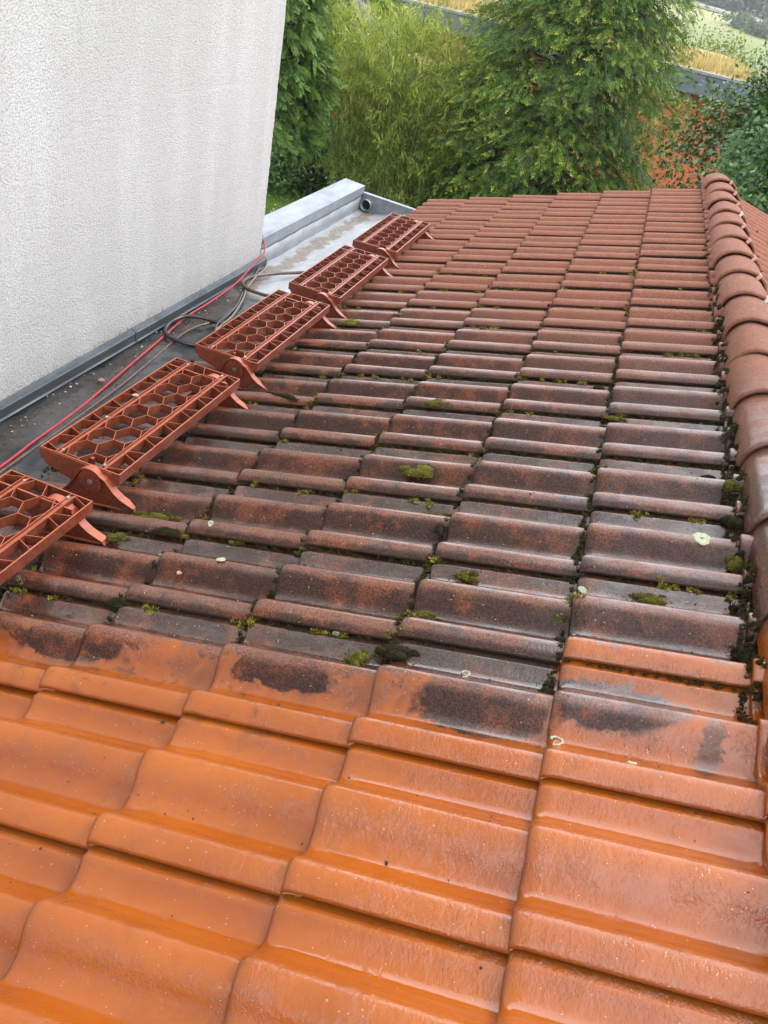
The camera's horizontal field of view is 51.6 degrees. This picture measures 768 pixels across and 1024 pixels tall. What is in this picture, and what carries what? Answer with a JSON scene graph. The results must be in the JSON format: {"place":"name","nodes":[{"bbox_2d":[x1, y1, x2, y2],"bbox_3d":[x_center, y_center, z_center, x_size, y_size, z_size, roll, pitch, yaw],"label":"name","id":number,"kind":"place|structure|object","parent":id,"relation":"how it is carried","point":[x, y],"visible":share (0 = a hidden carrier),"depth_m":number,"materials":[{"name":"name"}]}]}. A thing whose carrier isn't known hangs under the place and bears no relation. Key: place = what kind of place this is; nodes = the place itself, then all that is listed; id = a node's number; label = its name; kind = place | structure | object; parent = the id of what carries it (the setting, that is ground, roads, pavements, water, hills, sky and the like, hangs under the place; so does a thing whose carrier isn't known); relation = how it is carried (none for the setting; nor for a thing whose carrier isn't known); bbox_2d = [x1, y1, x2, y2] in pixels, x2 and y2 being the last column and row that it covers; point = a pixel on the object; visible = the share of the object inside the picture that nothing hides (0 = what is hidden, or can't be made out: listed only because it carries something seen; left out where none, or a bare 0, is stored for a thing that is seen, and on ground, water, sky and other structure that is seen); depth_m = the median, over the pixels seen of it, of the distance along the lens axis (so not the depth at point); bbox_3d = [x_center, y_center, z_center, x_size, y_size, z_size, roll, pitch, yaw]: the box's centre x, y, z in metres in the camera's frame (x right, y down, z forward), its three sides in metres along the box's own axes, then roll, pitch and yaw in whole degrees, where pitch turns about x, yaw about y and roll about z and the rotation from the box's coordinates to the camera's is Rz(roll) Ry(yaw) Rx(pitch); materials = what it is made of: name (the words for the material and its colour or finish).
{"place":"outdoors","nodes":[
{"label":"outdoors","id":0,"kind":"place"},
{"bbox_2d":[264,173,394,215],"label":"lawn grass","id":1,"kind":"structure","parent":0,"point":[276,199],"depth_m":16.84,"materials":[{"name":"green plant"}]},
{"bbox_2d":[303,0,414,193],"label":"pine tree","id":2,"kind":"object","parent":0,"point":[380,5],"visible":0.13,"depth_m":16.04,"materials":[{"name":"green plant"}]},
{"bbox_2d":[265,0,767,214],"bbox_3d":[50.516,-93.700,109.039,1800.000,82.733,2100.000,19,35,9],"label":"ground","id":3,"kind":"structure","parent":0,"point":[711,22],"depth_m":176.78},
{"bbox_2d":[0,0,285,400],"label":"white house","id":4,"kind":"structure","parent":3,"relation":"on","point":[136,136],"depth_m":3.23,"materials":[{"name":"paint"}]},
{"bbox_2d":[267,130,349,197],"bbox_3d":[-2.263,-7.582,17.270,2.822,2.005,2.797,-7,39,-27],"label":"garden shrub","id":5,"kind":"object","parent":3,"relation":"on","point":[278,169],"visible":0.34,"depth_m":16.84,"materials":[{"name":"green plant"}]},
{"bbox_2d":[271,0,347,158],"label":"cypress tree","id":6,"kind":"object","parent":3,"relation":"on","point":[307,86],"visible":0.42,"depth_m":12.33,"materials":[{"name":"green plant"}]},
{"bbox_2d":[277,108,357,185],"bbox_3d":[-1.575,-8.522,18.413,2.854,2.304,2.820,1,36,-17],"label":"garden shrub","id":7,"kind":"object","parent":3,"relation":"on","point":[330,134],"visible":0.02,"depth_m":17.84,"materials":[{"name":"green plant"}]},
{"bbox_2d":[292,133,393,197],"bbox_3d":[-0.701,-7.715,17.749,2.601,1.768,2.485,-8,40,-28],"label":"garden shrub","id":8,"kind":"object","parent":3,"relation":"on","point":[327,177],"visible":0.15,"depth_m":17.27,"materials":[{"name":"green plant"}]},
{"bbox_2d":[324,0,448,174],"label":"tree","id":9,"kind":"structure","parent":3,"relation":"on","point":[360,1],"depth_m":19.58,"materials":[{"name":"green plant"}]},
{"bbox_2d":[298,0,536,207],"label":"bamboo clump","id":10,"kind":"object","parent":3,"relation":"on","point":[389,84],"visible":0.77,"depth_m":13.57,"materials":[{"name":"green plant"}]},
{"bbox_2d":[363,110,529,207],"bbox_3d":[0.973,-6.994,16.510,3.512,2.961,3.403,-9,40,-29],"label":"garden shrub","id":11,"kind":"object","parent":3,"relation":"on","point":[414,180],"visible":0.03,"depth_m":16.02,"materials":[{"name":"green plant"}]},
{"bbox_2d":[376,0,536,41],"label":"garden tree","id":12,"kind":"object","parent":3,"relation":"on","point":[445,0],"depth_m":47.60,"materials":[{"name":"green plant"}]},
{"bbox_2d":[403,0,709,208],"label":"conifer tree","id":13,"kind":"object","parent":3,"relation":"on","point":[542,151],"visible":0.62,"depth_m":12.46,"materials":[{"name":"green plant"}]},
{"bbox_2d":[388,0,766,192],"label":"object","id":14,"kind":"structure","parent":3,"relation":"on","point":[714,66],"depth_m":19.87,"materials":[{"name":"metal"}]},
{"bbox_2d":[636,41,767,214],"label":"hazel tree","id":15,"kind":"object","parent":3,"relation":"on","point":[746,142],"visible":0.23,"depth_m":10.25,"materials":[{"name":"green plant"}]},
{"bbox_2d":[668,3,739,63],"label":"garden tree","id":16,"kind":"object","parent":3,"relation":"on","point":[706,31],"depth_m":53.70,"materials":[{"name":"green plant"}]},
{"bbox_2d":[685,14,766,161],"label":"garden tree","id":17,"kind":"object","parent":3,"relation":"on","point":[718,48],"visible":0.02,"depth_m":37.02,"materials":[{"name":"green leaf"},{"name":"bark"}]},
{"bbox_2d":[709,0,744,12],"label":"hillside tree","id":18,"kind":"object","parent":3,"relation":"on","point":[729,4],"visible":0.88,"depth_m":228.14,"materials":[{"name":"green plant"}]},
{"bbox_2d":[705,36,767,185],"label":"garden tree","id":19,"kind":"object","parent":3,"relation":"on","point":[749,62],"visible":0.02,"depth_m":58.11,"materials":[{"name":"green plant"}]},
{"bbox_2d":[718,8,760,30],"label":"roadside bush","id":20,"kind":"object","parent":3,"relation":"on","point":[738,21],"visible":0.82,"depth_m":189.53,"materials":[{"name":"green plant"}]},
{"bbox_2d":[736,1,758,10],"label":"hillside tree","id":21,"kind":"object","parent":3,"relation":"on","point":[743,8],"visible":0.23,"depth_m":236.07,"materials":[{"name":"green plant"}]},
{"bbox_2d":[742,0,764,16],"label":"hillside tree","id":22,"kind":"object","parent":3,"relation":"on","point":[750,6],"visible":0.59,"depth_m":234.43,"materials":[{"name":"green plant"}]},
{"bbox_2d":[741,16,767,39],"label":"roadside bush","id":23,"kind":"object","parent":3,"relation":"on","point":[760,28],"visible":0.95,"depth_m":185.41,"materials":[{"name":"green plant"}]},
{"bbox_2d":[753,0,767,19],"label":"hillside tree","id":24,"kind":"object","parent":3,"relation":"on","point":[763,6],"visible":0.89,"depth_m":225.76,"materials":[{"name":"green plant"}]},
{"bbox_3d":[-0.459,2.321,2.209,4.170,2.880,11.730,19,35,9],"label":"annex wall","id":25,"kind":"object","parent":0,"visible":0},
{"bbox_2d":[0,178,415,484],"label":"zinc flat roof","id":26,"kind":"structure","parent":25,"relation":"on","point":[307,232],"depth_m":3.98,"materials":[{"name":"grey metal"}]},
{"bbox_2d":[0,321,228,473],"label":"black hose","id":27,"kind":"object","parent":26,"relation":"on","point":[36,446],"visible":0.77,"depth_m":3.24,"materials":[{"name":"black rubber"}]},
{"bbox_2d":[0,297,235,450],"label":"debris","id":28,"kind":"object","parent":26,"relation":"on","point":[107,371],"visible":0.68,"depth_m":3.44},
{"bbox_2d":[10,296,230,431],"bbox_3d":[-1.144,-0.740,3.651,0.190,0.002,2.294,19,35,9],"label":"debris","id":29,"kind":"object","parent":26,"relation":"on","point":[110,364],"visible":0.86,"depth_m":3.39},
{"bbox_2d":[0,259,260,409],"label":"debris","id":30,"kind":"object","parent":26,"relation":"on","point":[119,339],"visible":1,"depth_m":3.45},
{"bbox_2d":[0,236,265,467],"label":"red cable","id":31,"kind":"object","parent":26,"relation":"on","point":[99,391],"visible":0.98,"depth_m":3.42,"materials":[{"name":"red plastic"}]},
{"bbox_2d":[163,314,235,346],"bbox_3d":[-0.904,-0.888,3.902,0.329,0.044,0.333,19,35,9],"label":"garden hose","id":32,"kind":"object","parent":26,"relation":"on","point":[169,323],"visible":0.77,"depth_m":3.92,"materials":[{"name":"grey rubber"}]},
{"bbox_2d":[214,266,260,330],"bbox_3d":[-0.793,-1.205,4.390,0.036,0.044,1.314,11,35,-3],"label":"black hose","id":33,"kind":"object","parent":26,"relation":"on","point":[234,307],"visible":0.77,"depth_m":4.26,"materials":[{"name":"grey rubber"}]},
{"bbox_2d":[216,257,267,329],"bbox_3d":[-0.774,-1.192,4.371,0.033,0.035,1.391,12,34,-2],"label":"grey cable","id":34,"kind":"object","parent":26,"relation":"on","point":[231,316],"visible":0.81,"depth_m":4.33,"materials":[{"name":"grey plastic"}]},
{"bbox_2d":[241,271,303,296],"bbox_3d":[-0.612,-1.365,4.652,0.326,0.052,0.579,19,35,9],"label":"garden hose","id":35,"kind":"object","parent":26,"relation":"on","point":[244,286],"visible":0.74,"depth_m":4.64,"materials":[{"name":"grey rubber"}]},
{"bbox_2d":[0,173,767,1023],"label":"tiled roof","id":36,"kind":"structure","parent":25,"relation":"on","point":[582,863],"depth_m":1.57,"materials":[{"name":"tile"}]},
{"bbox_2d":[0,470,107,584],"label":"roof step","id":37,"kind":"object","parent":36,"relation":"on","point":[56,514],"visible":0.99,"depth_m":2.11,"materials":[{"name":"red paint"}]},
{"bbox_2d":[92,597,133,610],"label":"moss clump","id":38,"kind":"object","parent":36,"relation":"on","point":[117,603],"visible":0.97,"depth_m":1.87,"materials":[{"name":"green plant"}]},
{"bbox_2d":[106,532,129,544],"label":"moss clump","id":39,"kind":"object","parent":36,"relation":"on","point":[116,536],"visible":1,"depth_m":2.17,"materials":[{"name":"green plant"}]},
{"bbox_2d":[40,357,247,511],"bbox_3d":[-0.752,-0.255,2.640,0.330,0.168,0.796,20,35,8],"label":"roof step","id":40,"kind":"object","parent":36,"relation":"on","point":[210,389],"visible":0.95,"depth_m":2.51,"materials":[{"name":"red paint"}]},
{"bbox_2d":[132,511,180,520],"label":"moss clump","id":41,"kind":"object","parent":36,"relation":"on","point":[163,516],"visible":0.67,"depth_m":2.26,"materials":[{"name":"green plant"}]},
{"bbox_2d":[154,461,171,464],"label":"moss clump","id":42,"kind":"object","parent":36,"relation":"on","point":[162,462],"visible":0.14,"depth_m":2.53,"materials":[{"name":"green plant"}]},
{"bbox_2d":[148,526,195,535],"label":"moss clump","id":43,"kind":"object","parent":36,"relation":"on","point":[167,530],"visible":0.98,"depth_m":2.14,"materials":[{"name":"green plant"}]},
{"bbox_2d":[195,289,336,390],"bbox_3d":[-0.473,-0.714,3.380,0.330,0.168,0.796,19,35,9],"label":"roof step","id":44,"kind":"object","parent":36,"relation":"on","point":[299,321],"visible":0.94,"depth_m":3.27,"materials":[{"name":"red paint"}]},
{"bbox_2d":[260,391,300,400],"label":"moss clump","id":45,"kind":"object","parent":36,"relation":"on","point":[285,395],"visible":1,"depth_m":2.90,"materials":[{"name":"green plant"}]},
{"bbox_2d":[288,245,392,318],"bbox_3d":[-0.201,-1.161,4.104,0.330,0.168,0.796,20,35,8],"label":"roof step","id":46,"kind":"object","parent":36,"relation":"on","point":[366,266],"visible":0.88,"depth_m":4.00,"materials":[{"name":"red paint"}]},
{"bbox_2d":[331,319,365,325],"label":"moss clump","id":47,"kind":"object","parent":36,"relation":"on","point":[351,322],"visible":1,"depth_m":3.63,"materials":[{"name":"green plant"}]},
{"bbox_2d":[343,648,378,666],"bbox_3d":[-0.049,0.303,1.660,0.102,0.031,0.078,14,32,26],"label":"moss clump","id":48,"kind":"object","parent":36,"relation":"on","point":[358,658],"visible":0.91,"depth_m":1.65,"materials":[{"name":"green plant"}]},
{"bbox_2d":[4,297,737,736],"bbox_3d":[0.094,-0.370,2.758,1.924,0.621,2.752,19,35,9],"label":"debris","id":49,"kind":"object","parent":36,"relation":"on","point":[372,533],"visible":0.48,"depth_m":1.98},
{"bbox_2d":[2,298,750,969],"bbox_3d":[0.198,-0.551,3.038,1.931,0.638,4.844,19,35,9],"label":"debris","id":50,"kind":"object","parent":36,"relation":"on","point":[364,596],"visible":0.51,"depth_m":1.81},
{"bbox_2d":[11,269,750,637],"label":"moss tufts","id":51,"kind":"object","parent":36,"relation":"on","point":[435,559],"visible":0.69,"depth_m":2.01,"materials":[{"name":"green plant"}]},
{"bbox_2d":[0,230,767,723],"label":"joint moss","id":52,"kind":"object","parent":36,"relation":"on","point":[750,570],"visible":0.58,"depth_m":2.11,"materials":[{"name":"green plant"}]},
{"bbox_2d":[361,638,422,662],"bbox_3d":[0.015,0.281,1.646,0.138,0.022,0.082,4,33,11],"label":"moss clump","id":53,"kind":"object","parent":36,"relation":"on","point":[393,649],"visible":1,"depth_m":1.63,"materials":[{"name":"green plant"}]},
{"bbox_2d":[352,213,434,268],"bbox_3d":[0.074,-1.616,4.842,0.330,0.168,0.796,19,35,8],"label":"roof step","id":54,"kind":"object","parent":36,"relation":"on","point":[391,236],"visible":0.84,"depth_m":4.75,"materials":[{"name":"red paint"}]},
{"bbox_2d":[399,610,441,620],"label":"moss clump","id":55,"kind":"object","parent":36,"relation":"on","point":[426,614],"visible":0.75,"depth_m":1.75,"materials":[{"name":"green plant"}]},
{"bbox_2d":[393,464,449,479],"bbox_3d":[0.111,-0.125,2.312,0.180,0.028,0.097,2,34,8],"label":"moss clump","id":56,"kind":"object","parent":36,"relation":"on","point":[421,471],"visible":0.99,"depth_m":2.30,"materials":[{"name":"green plant"}]},
{"bbox_2d":[419,398,448,408],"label":"moss clump","id":57,"kind":"object","parent":36,"relation":"on","point":[436,402],"visible":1,"depth_m":2.71,"materials":[{"name":"green plant"}]},
{"bbox_2d":[425,512,449,515],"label":"moss clump","id":58,"kind":"object","parent":36,"relation":"on","point":[443,514],"visible":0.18,"depth_m":2.14,"materials":[{"name":"green plant"}]},
{"bbox_2d":[433,523,444,535],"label":"moss clump","id":59,"kind":"object","parent":36,"relation":"on","point":[439,528],"visible":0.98,"depth_m":2.02,"materials":[{"name":"green plant"}]},
{"bbox_2d":[461,670,469,676],"bbox_3d":[0.161,0.322,1.582,0.019,0.003,0.025,14,32,28],"label":"lichen","id":60,"kind":"object","parent":36,"relation":"on","point":[468,674],"visible":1,"depth_m":1.58},
{"bbox_2d":[450,570,484,584],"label":"moss clump","id":61,"kind":"object","parent":36,"relation":"on","point":[473,579],"visible":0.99,"depth_m":1.85,"materials":[{"name":"green plant"}]},
{"bbox_2d":[536,679,554,692],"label":"moss clump","id":62,"kind":"object","parent":36,"relation":"on","point":[544,685],"visible":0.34,"depth_m":1.54,"materials":[{"name":"green plant"}]},
{"bbox_2d":[550,736,563,745],"bbox_3d":[0.304,0.403,1.401,0.025,0.009,0.025,9,35,-6],"label":"lichen","id":63,"kind":"object","parent":36,"relation":"on","point":[559,738],"visible":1,"depth_m":1.40},
{"bbox_2d":[577,586,586,593],"bbox_3d":[0.443,0.173,1.771,0.016,0.004,0.025,-25,47,-16],"label":"lichen","id":64,"kind":"object","parent":36,"relation":"on","point":[581,589],"visible":0.97,"depth_m":1.77},
{"bbox_2d":[593,386,604,389],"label":"moss clump","id":65,"kind":"object","parent":36,"relation":"on","point":[599,387],"visible":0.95,"depth_m":2.78,"materials":[{"name":"green plant"}]},
{"bbox_2d":[596,414,630,421],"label":"moss clump","id":66,"kind":"object","parent":36,"relation":"on","point":[614,418],"visible":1,"depth_m":2.51,"materials":[{"name":"green plant"}]},
{"bbox_2d":[622,592,677,606],"bbox_3d":[0.574,0.185,1.736,0.147,0.020,0.060,8,32,16],"label":"moss clump","id":67,"kind":"object","parent":36,"relation":"on","point":[648,598],"visible":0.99,"depth_m":1.73,"materials":[{"name":"green plant"}]},
{"bbox_2d":[692,532,710,545],"bbox_3d":[0.742,0.060,1.854,0.039,0.004,0.045,-14,41,-10],"label":"lichen","id":68,"kind":"object","parent":36,"relation":"on","point":[699,540],"visible":1,"depth_m":1.85},
{"bbox_2d":[695,475,715,478],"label":"moss clump","id":69,"kind":"object","parent":36,"relation":"on","point":[708,476],"visible":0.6,"depth_m":2.18,"materials":[{"name":"plant"}]},
{"bbox_2d":[718,478,742,494],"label":"moss clump","id":70,"kind":"object","parent":36,"relation":"on","point":[729,485],"visible":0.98,"depth_m":2.04,"materials":[{"name":"green plant"}]},
{"bbox_2d":[718,515,743,532],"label":"moss clump","id":71,"kind":"object","parent":36,"relation":"on","point":[735,522],"visible":0.87,"depth_m":1.92,"materials":[{"name":"green plant"}]},
{"bbox_2d":[721,555,749,572],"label":"moss clump","id":72,"kind":"object","parent":36,"relation":"on","point":[733,563],"visible":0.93,"depth_m":1.79,"materials":[{"name":"green plant"}]},
{"bbox_2d":[723,643,758,661],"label":"moss clump","id":73,"kind":"object","parent":36,"relation":"on","point":[741,651],"visible":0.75,"depth_m":1.54,"materials":[{"name":"green plant"}]},
{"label":"road","id":74,"kind":"structure","parent":0,"visible":0},
{"bbox_2d":[686,0,766,22],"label":"guard rail","id":75,"kind":"object","parent":74,"relation":"on","point":[722,10],"visible":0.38,"depth_m":207.39,"materials":[{"name":"white metal"}]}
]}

